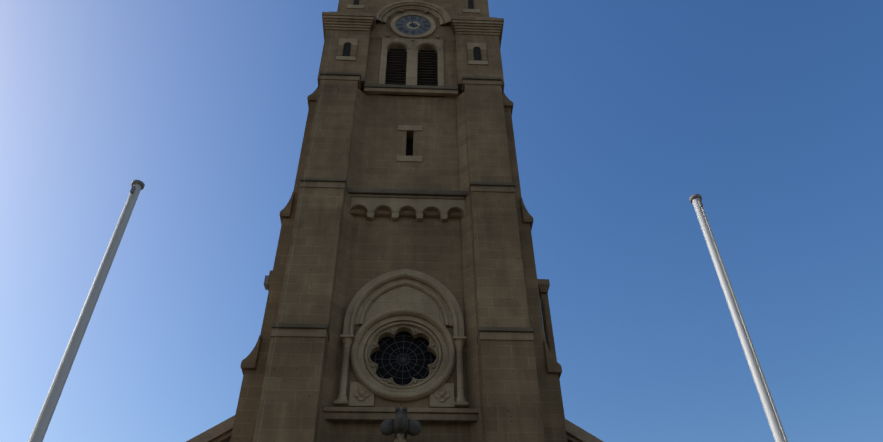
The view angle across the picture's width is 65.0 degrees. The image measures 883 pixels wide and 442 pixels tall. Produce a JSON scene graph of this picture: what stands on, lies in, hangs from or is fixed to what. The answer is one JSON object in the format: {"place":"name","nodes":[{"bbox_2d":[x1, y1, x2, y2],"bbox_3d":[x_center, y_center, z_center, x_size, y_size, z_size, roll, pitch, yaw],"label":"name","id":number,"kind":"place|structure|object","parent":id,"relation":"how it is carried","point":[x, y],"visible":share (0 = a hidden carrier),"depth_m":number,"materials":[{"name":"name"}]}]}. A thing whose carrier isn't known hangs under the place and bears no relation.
{"place":"outdoors","nodes":[
{"label":"outdoors","id":0,"kind":"place"},
{"bbox_2d":[0,0,882,441],"label":"sky","id":1,"kind":"structure","parent":0,"point":[770,112],"materials":[{"name":"blue"}]},
{"label":"paving","id":2,"kind":"structure","parent":0,"visible":0},
{"bbox_2d":[28,180,144,441],"bbox_3d":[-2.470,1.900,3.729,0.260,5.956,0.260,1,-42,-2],"label":"flagpole","id":3,"kind":"object","parent":2,"relation":"on","point":[39,431],"visible":1,"depth_m":4.77,"materials":[{"name":"grey metal"}]},
{"bbox_2d":[186,279,602,441],"bbox_3d":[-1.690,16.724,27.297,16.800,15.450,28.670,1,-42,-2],"label":"church building","id":4,"kind":"structure","parent":2,"relation":"on","point":[221,432],"depth_m":18.36,"materials":[{"name":"stone"}]},
{"bbox_2d":[230,0,566,441],"bbox_3d":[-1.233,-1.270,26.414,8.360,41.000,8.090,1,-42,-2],"label":"church tower","id":5,"kind":"structure","parent":2,"relation":"on","point":[403,304],"depth_m":19.98,"materials":[{"name":"stone"}]},
{"bbox_2d":[689,194,787,441],"bbox_3d":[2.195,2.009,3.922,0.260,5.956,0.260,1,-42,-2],"label":"flagpole","id":6,"kind":"object","parent":2,"relation":"on","point":[772,415],"visible":1,"depth_m":5.00,"materials":[{"name":"grey metal"}]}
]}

